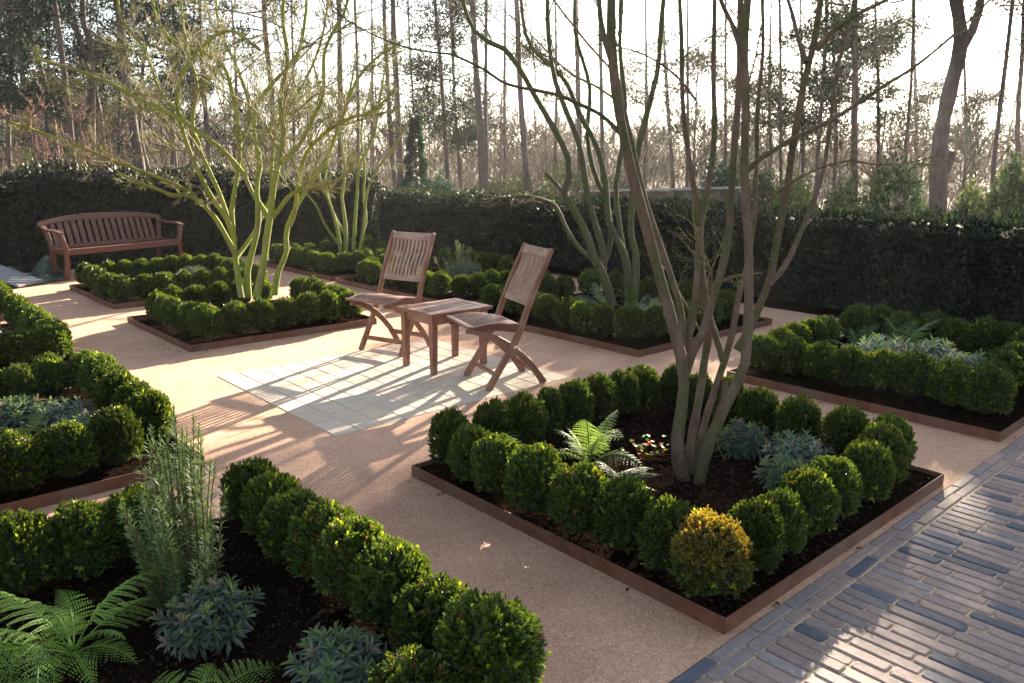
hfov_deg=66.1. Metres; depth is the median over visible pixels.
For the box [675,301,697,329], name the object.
box ball
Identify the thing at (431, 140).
bare tree
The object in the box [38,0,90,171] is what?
pine tree
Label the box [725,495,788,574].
box ball
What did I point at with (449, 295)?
bed soil
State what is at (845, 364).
box ball
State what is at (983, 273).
yew hedge
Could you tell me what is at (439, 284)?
box ball
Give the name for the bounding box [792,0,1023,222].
pine tree
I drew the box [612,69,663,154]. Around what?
bare tree
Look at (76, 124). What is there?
pine tree
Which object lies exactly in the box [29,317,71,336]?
box ball
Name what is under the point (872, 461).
box ball
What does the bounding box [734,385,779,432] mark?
box ball
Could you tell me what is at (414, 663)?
box ball
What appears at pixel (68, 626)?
fern
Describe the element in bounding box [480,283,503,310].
box ball
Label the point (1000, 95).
bare tree
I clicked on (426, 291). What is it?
box ball
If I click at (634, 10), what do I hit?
sky
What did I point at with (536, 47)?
pine tree
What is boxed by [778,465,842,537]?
box ball
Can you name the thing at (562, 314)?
box ball
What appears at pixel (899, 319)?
box ball
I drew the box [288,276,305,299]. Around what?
box ball
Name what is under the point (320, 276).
steel edging
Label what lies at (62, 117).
pine tree
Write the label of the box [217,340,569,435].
paving
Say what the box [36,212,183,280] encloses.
garden bench
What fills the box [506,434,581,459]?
fern
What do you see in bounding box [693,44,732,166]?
bare tree
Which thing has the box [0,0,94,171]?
pine tree
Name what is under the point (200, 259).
box ball
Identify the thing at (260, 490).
box ball
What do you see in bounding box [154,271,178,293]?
box ball
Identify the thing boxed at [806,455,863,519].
box ball
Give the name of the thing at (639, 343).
bed soil
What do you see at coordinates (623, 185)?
evergreen shrub
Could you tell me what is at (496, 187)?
evergreen shrub
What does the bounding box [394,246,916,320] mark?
hedge soil
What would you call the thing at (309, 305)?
box ball
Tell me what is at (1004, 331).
box ball
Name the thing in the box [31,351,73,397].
box ball
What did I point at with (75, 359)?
box ball
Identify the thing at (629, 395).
box ball
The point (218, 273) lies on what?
box ball
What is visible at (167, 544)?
rosemary
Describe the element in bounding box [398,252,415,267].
box ball
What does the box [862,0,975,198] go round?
pine tree
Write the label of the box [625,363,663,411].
box ball
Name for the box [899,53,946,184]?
bare tree
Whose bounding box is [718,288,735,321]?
box ball
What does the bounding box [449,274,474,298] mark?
box ball
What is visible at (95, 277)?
box ball
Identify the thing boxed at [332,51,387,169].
bare tree
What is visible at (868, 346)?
spurge
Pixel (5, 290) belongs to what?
box ball
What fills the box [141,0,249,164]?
pine tree
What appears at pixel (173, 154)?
pine tree
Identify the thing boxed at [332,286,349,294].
box ball
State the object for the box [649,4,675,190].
pine tree
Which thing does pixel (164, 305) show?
box ball
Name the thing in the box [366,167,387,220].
evergreen shrub
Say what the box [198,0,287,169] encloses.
pine tree
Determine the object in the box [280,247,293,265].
box ball
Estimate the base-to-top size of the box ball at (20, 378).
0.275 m
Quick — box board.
[0,265,43,286]
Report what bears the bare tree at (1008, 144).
on the ground
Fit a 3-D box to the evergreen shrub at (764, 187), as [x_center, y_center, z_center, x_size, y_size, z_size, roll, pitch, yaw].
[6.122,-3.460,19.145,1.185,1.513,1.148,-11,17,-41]
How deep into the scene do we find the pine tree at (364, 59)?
35.83 m
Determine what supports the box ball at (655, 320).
on the bed soil at (639, 343)
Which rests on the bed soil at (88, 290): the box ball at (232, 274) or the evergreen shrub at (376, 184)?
the box ball at (232, 274)
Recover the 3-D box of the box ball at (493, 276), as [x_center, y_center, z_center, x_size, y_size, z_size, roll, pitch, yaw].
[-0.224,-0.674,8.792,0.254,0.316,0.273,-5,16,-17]
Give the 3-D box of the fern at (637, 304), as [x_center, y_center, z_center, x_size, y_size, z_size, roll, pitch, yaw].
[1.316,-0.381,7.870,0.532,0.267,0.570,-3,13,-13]
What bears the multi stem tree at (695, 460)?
on the bed soil at (764, 583)
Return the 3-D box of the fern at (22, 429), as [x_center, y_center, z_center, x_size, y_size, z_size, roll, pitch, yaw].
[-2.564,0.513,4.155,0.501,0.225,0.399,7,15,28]
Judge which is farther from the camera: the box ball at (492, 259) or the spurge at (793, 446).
the box ball at (492, 259)
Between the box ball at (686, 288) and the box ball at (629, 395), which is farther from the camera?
the box ball at (686, 288)
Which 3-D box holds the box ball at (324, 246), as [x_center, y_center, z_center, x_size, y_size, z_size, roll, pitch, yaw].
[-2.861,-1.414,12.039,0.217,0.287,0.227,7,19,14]
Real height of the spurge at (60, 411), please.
0.233 m
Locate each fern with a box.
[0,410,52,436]
[0,565,185,682]
[0,626,57,682]
[152,658,279,682]
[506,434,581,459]
[554,412,642,467]
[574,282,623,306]
[595,461,657,490]
[614,288,657,310]
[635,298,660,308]
[829,324,899,348]
[880,314,956,345]
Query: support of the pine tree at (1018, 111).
on the ground
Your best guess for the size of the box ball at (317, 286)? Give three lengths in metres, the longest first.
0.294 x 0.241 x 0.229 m
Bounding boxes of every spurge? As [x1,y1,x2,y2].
[0,393,49,430]
[26,395,96,430]
[69,409,97,426]
[147,573,265,661]
[178,265,211,275]
[279,620,388,682]
[449,261,482,277]
[717,417,777,461]
[753,453,804,491]
[761,428,834,465]
[842,332,909,353]
[893,334,958,359]
[928,347,993,368]
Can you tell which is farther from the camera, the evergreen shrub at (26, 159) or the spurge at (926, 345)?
the evergreen shrub at (26, 159)
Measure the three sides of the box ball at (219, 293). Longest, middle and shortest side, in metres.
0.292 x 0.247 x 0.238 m
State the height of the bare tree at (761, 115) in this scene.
5.229 m
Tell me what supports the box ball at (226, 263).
on the bed soil at (88, 290)
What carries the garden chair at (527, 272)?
on the paving
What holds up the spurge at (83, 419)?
on the bed soil at (57, 483)
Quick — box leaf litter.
[27,268,1015,638]
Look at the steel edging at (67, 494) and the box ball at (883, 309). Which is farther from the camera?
the box ball at (883, 309)
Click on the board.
(10, 276)
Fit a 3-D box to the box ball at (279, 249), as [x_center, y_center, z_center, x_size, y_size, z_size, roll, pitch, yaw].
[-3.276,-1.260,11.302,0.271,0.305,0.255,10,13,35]
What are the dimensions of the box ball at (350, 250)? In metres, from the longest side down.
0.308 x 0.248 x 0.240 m
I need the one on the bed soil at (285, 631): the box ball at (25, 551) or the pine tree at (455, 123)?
the box ball at (25, 551)
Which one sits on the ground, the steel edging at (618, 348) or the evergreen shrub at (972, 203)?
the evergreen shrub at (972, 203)
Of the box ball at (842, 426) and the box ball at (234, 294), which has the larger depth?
the box ball at (234, 294)
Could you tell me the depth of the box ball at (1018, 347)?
5.30 m
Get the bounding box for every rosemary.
[115,405,227,614]
[437,240,477,278]
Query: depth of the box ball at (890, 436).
3.55 m
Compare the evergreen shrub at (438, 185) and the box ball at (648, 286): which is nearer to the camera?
the box ball at (648, 286)
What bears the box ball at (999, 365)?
on the bed soil at (825, 384)
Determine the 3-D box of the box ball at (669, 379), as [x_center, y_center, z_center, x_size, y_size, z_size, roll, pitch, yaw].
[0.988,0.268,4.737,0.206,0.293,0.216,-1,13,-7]
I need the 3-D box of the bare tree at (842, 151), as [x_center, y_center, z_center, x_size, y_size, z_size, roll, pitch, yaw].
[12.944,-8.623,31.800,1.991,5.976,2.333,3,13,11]
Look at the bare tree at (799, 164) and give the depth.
29.86 m
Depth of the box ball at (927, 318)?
6.29 m
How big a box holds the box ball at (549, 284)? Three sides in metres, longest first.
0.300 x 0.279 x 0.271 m
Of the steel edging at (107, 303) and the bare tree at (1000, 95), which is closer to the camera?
the steel edging at (107, 303)
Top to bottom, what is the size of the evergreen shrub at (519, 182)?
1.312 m
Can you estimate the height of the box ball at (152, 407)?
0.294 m
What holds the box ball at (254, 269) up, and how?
on the bed soil at (88, 290)
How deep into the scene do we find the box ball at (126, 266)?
9.49 m
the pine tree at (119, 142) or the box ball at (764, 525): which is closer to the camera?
the box ball at (764, 525)
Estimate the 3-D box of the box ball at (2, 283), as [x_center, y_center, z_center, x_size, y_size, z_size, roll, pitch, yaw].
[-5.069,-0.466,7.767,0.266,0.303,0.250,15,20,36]
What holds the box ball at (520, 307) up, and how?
on the bed soil at (639, 343)
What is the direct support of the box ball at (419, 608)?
on the bed soil at (285, 631)
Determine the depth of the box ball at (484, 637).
2.08 m
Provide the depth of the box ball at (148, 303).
7.16 m
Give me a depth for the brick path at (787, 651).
2.72 m
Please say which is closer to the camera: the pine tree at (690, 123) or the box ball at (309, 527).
the box ball at (309, 527)
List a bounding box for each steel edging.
[0,388,204,514]
[69,277,272,309]
[127,299,376,351]
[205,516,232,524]
[267,256,441,280]
[335,266,575,302]
[411,400,943,634]
[516,291,771,356]
[727,336,1023,441]
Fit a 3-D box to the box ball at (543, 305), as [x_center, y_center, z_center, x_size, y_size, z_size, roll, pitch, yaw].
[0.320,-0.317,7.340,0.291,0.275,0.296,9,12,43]
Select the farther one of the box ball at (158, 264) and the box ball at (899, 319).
the box ball at (158, 264)
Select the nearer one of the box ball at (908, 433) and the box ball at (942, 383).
the box ball at (908, 433)
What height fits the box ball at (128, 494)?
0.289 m
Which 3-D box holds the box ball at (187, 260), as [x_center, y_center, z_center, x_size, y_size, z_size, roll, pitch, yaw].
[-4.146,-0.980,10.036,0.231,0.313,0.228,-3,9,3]
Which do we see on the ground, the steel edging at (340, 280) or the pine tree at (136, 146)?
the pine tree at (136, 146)
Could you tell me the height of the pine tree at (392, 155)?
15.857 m
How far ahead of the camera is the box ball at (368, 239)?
12.25 m
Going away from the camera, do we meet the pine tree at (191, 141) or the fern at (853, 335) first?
the fern at (853, 335)
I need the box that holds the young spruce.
[399,114,434,188]
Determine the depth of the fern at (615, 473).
3.68 m
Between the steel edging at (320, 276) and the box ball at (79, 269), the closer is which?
the box ball at (79, 269)
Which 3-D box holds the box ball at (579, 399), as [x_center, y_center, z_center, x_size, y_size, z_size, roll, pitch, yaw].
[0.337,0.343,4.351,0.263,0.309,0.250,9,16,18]
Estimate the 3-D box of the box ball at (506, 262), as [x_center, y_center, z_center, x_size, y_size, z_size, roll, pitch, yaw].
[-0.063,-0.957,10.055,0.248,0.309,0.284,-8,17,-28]
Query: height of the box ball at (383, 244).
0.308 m
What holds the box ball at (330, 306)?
on the bed soil at (186, 338)
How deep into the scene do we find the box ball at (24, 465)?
3.45 m
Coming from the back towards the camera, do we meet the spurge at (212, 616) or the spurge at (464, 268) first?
the spurge at (464, 268)
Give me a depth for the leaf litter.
3.63 m
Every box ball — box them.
[0,279,9,286]
[0,285,13,312]
[0,327,43,364]
[0,362,44,404]
[0,369,7,401]
[0,429,54,491]
[0,507,60,595]
[1,293,28,322]
[4,297,33,327]
[11,302,35,328]
[16,304,51,329]
[23,309,55,331]
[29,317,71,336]
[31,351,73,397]
[34,320,74,357]
[37,418,101,477]
[46,498,125,581]
[66,347,96,389]
[74,261,90,282]
[77,351,116,393]
[80,264,98,285]
[86,267,107,289]
[86,360,129,405]
[86,402,147,465]
[89,269,106,295]
[91,367,139,410]
[94,272,115,298]
[100,258,118,274]
[105,482,169,563]
[108,273,136,300]
[110,378,153,407]
[115,259,136,279]
[124,386,176,440]
[133,258,150,277]
[134,272,157,298]
[143,288,166,321]
[148,257,168,276]
[152,293,171,324]
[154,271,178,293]
[158,296,181,327]
[162,283,186,301]
[164,255,181,275]
[166,300,187,331]
[174,269,195,290]
[174,301,201,333]
[178,253,195,268]
[184,284,209,304]
[186,302,225,337]
[193,254,208,271]
[193,269,213,289]
[207,252,222,271]
[207,280,231,308]
[211,266,232,286]
[213,256,227,269]
[217,456,278,521]
[220,257,232,270]
[220,300,252,334]
[229,257,245,271]
[229,267,243,285]
[230,277,251,303]
[238,470,302,537]
[248,297,277,330]
[251,263,267,283]
[251,279,273,299]
[255,485,321,564]
[269,243,282,262]
[274,244,285,263]
[274,295,300,327]
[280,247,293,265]
[282,496,357,581]
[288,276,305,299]
[289,247,302,267]
[290,242,301,248]
[295,291,321,324]
[297,247,312,268]
[300,275,319,293]
[303,242,316,251]
[304,250,320,271]
[309,280,325,295]
[310,513,389,605]
[317,251,336,272]
[318,240,332,253]
[318,288,342,321]
[320,284,339,293]
[331,241,343,255]
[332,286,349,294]
[337,251,354,272]
[337,290,363,318]
[343,237,357,253]
[346,535,433,632]
[351,250,366,269]
[355,259,369,281]
[358,235,373,250]
[363,247,374,257]
[363,260,381,284]
[367,255,381,263]
[367,643,464,682]
[368,239,379,252]
[374,249,385,257]
[376,239,388,250]
[379,253,397,265]
[379,263,394,286]
[389,570,469,653]
[391,264,408,288]
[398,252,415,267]
[403,265,419,291]
[416,270,433,294]
[417,251,434,269]
[427,405,471,464]
[428,269,451,296]
[431,587,551,682]
[436,247,452,267]
[446,422,489,481]
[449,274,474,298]
[451,248,465,266]
[463,249,478,262]
[469,432,518,495]
[470,271,490,296]
[471,395,515,440]
[473,251,487,272]
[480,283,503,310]
[483,268,502,285]
[484,252,501,271]
[497,254,514,272]
[498,286,517,313]
[500,270,509,282]
[501,440,566,515]
[504,389,549,443]
[515,292,539,317]
[532,293,557,321]
[535,385,565,435]
[537,284,543,294]
[541,273,558,296]
[545,459,612,534]
[552,295,577,327]
[556,275,574,297]
[558,377,595,429]
[569,300,595,332]
[577,268,600,295]
[582,371,619,421]
[588,303,616,336]
[589,473,655,554]
[602,269,623,297]
[607,368,641,414]
[611,304,648,341]
[618,278,641,298]
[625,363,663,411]
[634,492,698,571]
[639,274,657,303]
[643,304,668,338]
[656,279,677,303]
[659,302,678,334]
[659,362,690,408]
[667,505,757,599]
[673,279,693,305]
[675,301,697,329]
[686,298,703,326]
[687,371,712,415]
[698,279,719,300]
[700,296,723,323]
[711,374,745,423]
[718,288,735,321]
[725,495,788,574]
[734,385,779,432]
[750,333,782,370]
[756,486,808,553]
[766,325,796,340]
[772,335,808,375]
[773,392,822,441]
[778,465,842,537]
[783,321,813,344]
[798,340,836,379]
[801,317,830,343]
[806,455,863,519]
[813,314,841,346]
[818,402,870,457]
[826,344,869,387]
[838,302,877,338]
[840,438,898,502]
[855,420,911,483]
[858,348,898,391]
[862,411,917,466]
[869,303,896,337]
[884,309,918,341]
[889,348,935,398]
[916,309,952,345]
[922,356,970,406]
[937,318,974,351]
[953,361,1018,414]
[970,314,1001,355]
[972,358,1017,382]
[984,347,1023,388]
[988,321,1023,349]
[995,341,1023,373]
[1005,328,1023,343]
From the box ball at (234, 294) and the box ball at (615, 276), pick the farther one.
the box ball at (615, 276)
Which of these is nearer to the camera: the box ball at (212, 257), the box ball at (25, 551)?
the box ball at (25, 551)
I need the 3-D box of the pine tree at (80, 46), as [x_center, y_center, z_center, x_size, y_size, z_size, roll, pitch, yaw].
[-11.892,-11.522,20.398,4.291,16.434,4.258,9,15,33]
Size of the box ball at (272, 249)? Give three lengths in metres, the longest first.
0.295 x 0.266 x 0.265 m
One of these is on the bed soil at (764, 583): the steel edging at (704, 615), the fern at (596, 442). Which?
the fern at (596, 442)
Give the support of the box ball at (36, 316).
on the bed soil at (5, 365)
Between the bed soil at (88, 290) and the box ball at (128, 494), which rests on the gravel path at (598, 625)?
the bed soil at (88, 290)
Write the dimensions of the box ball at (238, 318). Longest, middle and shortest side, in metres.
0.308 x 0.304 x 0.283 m
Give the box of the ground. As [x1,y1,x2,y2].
[2,146,1005,317]
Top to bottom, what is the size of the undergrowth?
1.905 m
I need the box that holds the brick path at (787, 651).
[670,435,1023,682]
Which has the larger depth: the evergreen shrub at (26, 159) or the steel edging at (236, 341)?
the evergreen shrub at (26, 159)
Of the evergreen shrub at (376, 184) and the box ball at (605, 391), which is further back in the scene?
the evergreen shrub at (376, 184)
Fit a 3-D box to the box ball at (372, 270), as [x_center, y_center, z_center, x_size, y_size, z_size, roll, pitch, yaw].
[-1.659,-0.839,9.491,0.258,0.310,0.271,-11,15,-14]
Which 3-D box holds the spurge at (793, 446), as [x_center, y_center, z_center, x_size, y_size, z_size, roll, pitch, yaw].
[1.403,0.551,3.859,0.351,0.221,0.334,-8,15,-33]
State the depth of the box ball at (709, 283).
7.74 m
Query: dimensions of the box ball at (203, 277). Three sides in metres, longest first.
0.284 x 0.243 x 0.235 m
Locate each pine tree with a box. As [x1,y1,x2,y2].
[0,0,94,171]
[0,0,114,168]
[0,0,118,160]
[0,0,120,160]
[4,0,224,180]
[32,0,160,170]
[35,0,128,158]
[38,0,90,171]
[61,22,165,164]
[67,0,219,179]
[80,0,95,165]
[81,0,234,167]
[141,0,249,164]
[147,3,231,167]
[192,0,309,163]
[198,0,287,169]
[237,0,336,179]
[311,0,410,169]
[334,0,346,172]
[342,0,422,171]
[371,0,451,181]
[377,0,402,188]
[377,0,416,188]
[377,0,503,187]
[411,0,500,189]
[469,0,485,198]
[475,0,541,192]
[483,0,487,184]
[506,4,590,194]
[514,0,529,200]
[564,0,591,192]
[580,0,610,183]
[596,0,718,188]
[617,0,628,188]
[640,0,734,187]
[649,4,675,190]
[672,3,785,189]
[719,0,809,189]
[731,3,883,205]
[759,0,808,187]
[773,0,917,191]
[785,0,935,217]
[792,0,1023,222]
[803,0,940,181]
[811,0,832,204]
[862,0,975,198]
[879,0,944,203]
[918,0,1016,192]
[923,0,1023,179]
[982,0,1023,54]
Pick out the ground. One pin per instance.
(681, 185)
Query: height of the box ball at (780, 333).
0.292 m
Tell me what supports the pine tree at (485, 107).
on the ground
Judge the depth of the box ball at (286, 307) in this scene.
6.92 m
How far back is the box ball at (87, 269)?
8.98 m
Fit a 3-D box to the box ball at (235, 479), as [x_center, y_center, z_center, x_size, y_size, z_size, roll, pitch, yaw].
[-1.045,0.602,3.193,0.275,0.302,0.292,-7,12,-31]
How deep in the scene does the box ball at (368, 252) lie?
10.71 m
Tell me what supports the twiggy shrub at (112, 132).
on the ground
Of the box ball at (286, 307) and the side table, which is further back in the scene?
the box ball at (286, 307)
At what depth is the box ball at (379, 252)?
10.82 m
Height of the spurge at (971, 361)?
0.337 m
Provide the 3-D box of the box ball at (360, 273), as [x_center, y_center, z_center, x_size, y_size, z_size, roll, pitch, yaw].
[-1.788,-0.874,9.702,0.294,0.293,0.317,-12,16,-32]
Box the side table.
[396,298,491,374]
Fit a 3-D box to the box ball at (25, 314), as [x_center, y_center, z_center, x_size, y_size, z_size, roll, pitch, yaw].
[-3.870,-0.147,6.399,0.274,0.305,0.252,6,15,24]
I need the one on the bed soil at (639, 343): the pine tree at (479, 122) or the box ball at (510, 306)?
the box ball at (510, 306)
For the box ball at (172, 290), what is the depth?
7.51 m
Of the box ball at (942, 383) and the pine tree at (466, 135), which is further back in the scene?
the pine tree at (466, 135)
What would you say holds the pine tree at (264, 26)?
on the ground
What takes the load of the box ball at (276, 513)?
on the bed soil at (285, 631)
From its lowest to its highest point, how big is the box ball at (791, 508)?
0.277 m
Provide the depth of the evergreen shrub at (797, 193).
16.92 m
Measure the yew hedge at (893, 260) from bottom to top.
1.146 m
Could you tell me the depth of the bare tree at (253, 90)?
38.83 m
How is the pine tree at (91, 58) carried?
on the ground
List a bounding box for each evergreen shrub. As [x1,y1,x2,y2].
[8,147,55,180]
[192,149,231,174]
[255,160,289,179]
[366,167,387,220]
[433,166,455,193]
[467,178,506,197]
[501,171,540,193]
[538,155,597,199]
[593,172,629,191]
[698,156,741,207]
[750,168,780,208]
[768,169,813,217]
[822,174,864,218]
[859,141,929,221]
[949,177,988,225]
[977,149,1023,227]
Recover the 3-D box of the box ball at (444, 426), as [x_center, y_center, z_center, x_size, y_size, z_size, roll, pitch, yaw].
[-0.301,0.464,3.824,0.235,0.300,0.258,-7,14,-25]
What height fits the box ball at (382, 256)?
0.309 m
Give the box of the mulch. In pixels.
[0,285,1023,682]
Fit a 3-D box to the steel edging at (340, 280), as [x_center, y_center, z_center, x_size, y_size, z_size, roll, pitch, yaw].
[-0.736,-0.698,9.718,1.870,0.078,2.430,-11,17,-41]
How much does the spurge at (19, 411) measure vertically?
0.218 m
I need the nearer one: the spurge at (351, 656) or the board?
the spurge at (351, 656)
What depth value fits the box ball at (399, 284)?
9.09 m
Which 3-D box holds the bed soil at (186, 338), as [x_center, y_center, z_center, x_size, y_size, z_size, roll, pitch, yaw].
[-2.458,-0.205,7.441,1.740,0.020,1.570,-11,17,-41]
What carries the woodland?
on the ground
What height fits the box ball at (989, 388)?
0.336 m
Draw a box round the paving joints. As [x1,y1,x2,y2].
[228,350,520,428]
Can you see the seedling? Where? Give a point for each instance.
(645, 444)
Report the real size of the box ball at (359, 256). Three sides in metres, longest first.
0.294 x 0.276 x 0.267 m
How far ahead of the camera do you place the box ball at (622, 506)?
2.93 m
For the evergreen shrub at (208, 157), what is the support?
on the ground
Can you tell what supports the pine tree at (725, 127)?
on the ground
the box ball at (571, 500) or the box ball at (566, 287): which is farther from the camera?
the box ball at (566, 287)
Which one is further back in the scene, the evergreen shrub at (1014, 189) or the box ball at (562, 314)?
the evergreen shrub at (1014, 189)
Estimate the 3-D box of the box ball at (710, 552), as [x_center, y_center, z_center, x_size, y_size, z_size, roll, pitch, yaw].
[0.677,0.727,2.687,0.300,0.309,0.298,1,13,3]
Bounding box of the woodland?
[0,64,1023,199]
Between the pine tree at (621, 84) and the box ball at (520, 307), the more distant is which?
the pine tree at (621, 84)
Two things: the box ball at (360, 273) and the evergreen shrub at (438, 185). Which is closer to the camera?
the box ball at (360, 273)
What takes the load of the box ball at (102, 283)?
on the bed soil at (88, 290)
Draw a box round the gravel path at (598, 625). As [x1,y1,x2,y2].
[0,251,1023,682]
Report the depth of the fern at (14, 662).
2.26 m
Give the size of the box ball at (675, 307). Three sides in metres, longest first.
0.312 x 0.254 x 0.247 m
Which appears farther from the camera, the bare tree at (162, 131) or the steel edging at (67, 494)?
the bare tree at (162, 131)
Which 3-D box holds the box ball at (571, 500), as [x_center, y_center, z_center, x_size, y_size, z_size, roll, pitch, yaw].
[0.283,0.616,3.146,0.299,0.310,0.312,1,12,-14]
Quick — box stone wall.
[579,187,740,213]
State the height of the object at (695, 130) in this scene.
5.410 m
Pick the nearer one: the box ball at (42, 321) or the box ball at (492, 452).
the box ball at (492, 452)
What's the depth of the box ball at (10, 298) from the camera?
6.93 m
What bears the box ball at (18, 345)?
on the bed soil at (5, 365)
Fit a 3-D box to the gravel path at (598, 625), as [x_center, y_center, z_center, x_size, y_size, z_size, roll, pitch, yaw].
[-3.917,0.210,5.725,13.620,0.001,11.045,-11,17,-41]
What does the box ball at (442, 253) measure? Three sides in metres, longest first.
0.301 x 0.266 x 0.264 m
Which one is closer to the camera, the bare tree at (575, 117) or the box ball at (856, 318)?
the box ball at (856, 318)
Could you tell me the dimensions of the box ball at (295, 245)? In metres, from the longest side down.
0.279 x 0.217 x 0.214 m
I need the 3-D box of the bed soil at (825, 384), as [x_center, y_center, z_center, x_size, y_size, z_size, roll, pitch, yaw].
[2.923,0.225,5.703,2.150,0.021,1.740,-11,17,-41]
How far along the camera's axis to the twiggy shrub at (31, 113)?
16.35 m
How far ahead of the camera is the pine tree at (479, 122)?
20.93 m
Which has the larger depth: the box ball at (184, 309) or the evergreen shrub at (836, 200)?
the evergreen shrub at (836, 200)
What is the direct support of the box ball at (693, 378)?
on the bed soil at (764, 583)
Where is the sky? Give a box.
[0,0,1023,150]
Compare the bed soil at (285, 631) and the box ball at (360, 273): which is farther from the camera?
the box ball at (360, 273)
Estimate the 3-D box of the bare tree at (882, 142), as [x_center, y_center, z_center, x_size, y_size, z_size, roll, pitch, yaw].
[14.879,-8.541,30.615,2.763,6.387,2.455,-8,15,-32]
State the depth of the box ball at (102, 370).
4.60 m
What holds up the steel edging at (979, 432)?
on the gravel path at (598, 625)
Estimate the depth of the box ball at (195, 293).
7.66 m
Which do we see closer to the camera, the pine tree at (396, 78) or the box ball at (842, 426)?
the box ball at (842, 426)
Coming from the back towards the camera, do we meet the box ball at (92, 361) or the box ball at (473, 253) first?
the box ball at (473, 253)
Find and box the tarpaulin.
[5,255,63,287]
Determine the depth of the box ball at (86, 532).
2.72 m
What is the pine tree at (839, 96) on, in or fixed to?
on the ground
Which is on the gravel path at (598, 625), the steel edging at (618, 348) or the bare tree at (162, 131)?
the steel edging at (618, 348)
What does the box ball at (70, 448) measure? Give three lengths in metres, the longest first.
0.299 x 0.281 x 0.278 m
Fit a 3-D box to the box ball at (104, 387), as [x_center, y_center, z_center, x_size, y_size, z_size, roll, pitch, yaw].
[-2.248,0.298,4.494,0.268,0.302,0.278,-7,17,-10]
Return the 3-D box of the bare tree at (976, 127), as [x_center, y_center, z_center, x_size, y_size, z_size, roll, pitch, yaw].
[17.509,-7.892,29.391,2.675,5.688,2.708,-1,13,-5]
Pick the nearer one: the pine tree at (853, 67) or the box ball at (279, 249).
the box ball at (279, 249)
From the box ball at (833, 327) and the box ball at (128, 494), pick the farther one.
the box ball at (833, 327)
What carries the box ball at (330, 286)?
on the bed soil at (186, 338)
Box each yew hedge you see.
[0,154,380,270]
[372,183,984,319]
[931,210,1023,329]
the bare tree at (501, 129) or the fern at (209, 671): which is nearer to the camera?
the fern at (209, 671)
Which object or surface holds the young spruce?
on the ground
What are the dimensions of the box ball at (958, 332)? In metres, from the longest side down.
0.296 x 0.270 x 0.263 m
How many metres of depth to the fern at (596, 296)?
8.19 m
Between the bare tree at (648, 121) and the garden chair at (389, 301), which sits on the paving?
the garden chair at (389, 301)
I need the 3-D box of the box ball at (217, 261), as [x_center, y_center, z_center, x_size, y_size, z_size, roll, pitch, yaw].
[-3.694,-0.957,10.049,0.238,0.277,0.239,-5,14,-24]
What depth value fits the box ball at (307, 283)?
8.01 m
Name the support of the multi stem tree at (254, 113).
on the bed soil at (186, 338)
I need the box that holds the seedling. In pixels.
[621,434,718,461]
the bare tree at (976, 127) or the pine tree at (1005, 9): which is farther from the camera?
the bare tree at (976, 127)
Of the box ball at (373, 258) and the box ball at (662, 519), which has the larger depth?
the box ball at (373, 258)
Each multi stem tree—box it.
[2,0,439,298]
[265,4,438,251]
[283,0,1021,484]
[456,0,677,306]
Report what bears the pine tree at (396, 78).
on the ground
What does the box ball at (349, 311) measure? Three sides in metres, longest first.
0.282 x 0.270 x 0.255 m
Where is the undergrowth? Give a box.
[0,144,1023,222]
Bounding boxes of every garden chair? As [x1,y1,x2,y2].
[345,230,435,356]
[446,242,553,390]
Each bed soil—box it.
[0,326,71,370]
[0,391,196,504]
[0,518,395,682]
[74,284,251,303]
[132,302,368,344]
[267,261,436,275]
[343,267,480,300]
[420,401,936,617]
[488,292,764,349]
[746,335,1023,431]
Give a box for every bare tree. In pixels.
[143,58,187,166]
[185,42,246,170]
[230,50,278,158]
[291,49,352,169]
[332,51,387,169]
[408,63,443,178]
[466,53,530,189]
[517,63,570,185]
[550,59,603,173]
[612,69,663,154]
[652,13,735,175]
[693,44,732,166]
[721,41,776,198]
[741,58,790,180]
[770,46,833,180]
[825,58,850,193]
[879,46,934,166]
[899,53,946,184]
[928,0,1023,189]
[950,55,1023,190]
[985,45,1023,173]
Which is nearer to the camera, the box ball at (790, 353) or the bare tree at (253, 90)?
the box ball at (790, 353)
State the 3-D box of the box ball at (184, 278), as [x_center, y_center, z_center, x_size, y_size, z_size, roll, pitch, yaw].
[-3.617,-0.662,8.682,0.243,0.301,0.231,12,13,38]
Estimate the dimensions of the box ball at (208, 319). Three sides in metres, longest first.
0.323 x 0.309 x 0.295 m
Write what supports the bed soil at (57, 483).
on the gravel path at (598, 625)
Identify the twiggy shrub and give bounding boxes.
[0,84,73,172]
[37,78,127,171]
[81,102,144,171]
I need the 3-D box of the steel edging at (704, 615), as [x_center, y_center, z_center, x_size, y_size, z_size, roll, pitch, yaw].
[0.791,0.656,3.813,1.855,0.078,1.770,-11,17,-41]
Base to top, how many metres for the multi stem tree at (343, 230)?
3.488 m
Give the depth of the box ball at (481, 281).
8.57 m
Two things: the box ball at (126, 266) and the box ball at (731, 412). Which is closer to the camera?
the box ball at (731, 412)
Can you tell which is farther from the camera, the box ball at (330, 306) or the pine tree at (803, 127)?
the pine tree at (803, 127)
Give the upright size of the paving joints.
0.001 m
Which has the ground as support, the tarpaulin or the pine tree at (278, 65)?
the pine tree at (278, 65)
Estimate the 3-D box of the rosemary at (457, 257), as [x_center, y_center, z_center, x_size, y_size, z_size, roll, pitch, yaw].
[-0.662,-1.069,10.159,0.552,0.515,0.458,-4,13,-18]
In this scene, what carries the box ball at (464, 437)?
on the bed soil at (764, 583)
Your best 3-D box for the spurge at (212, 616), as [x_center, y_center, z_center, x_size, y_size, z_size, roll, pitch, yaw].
[-0.939,0.855,2.450,0.362,0.259,0.312,-11,17,-41]

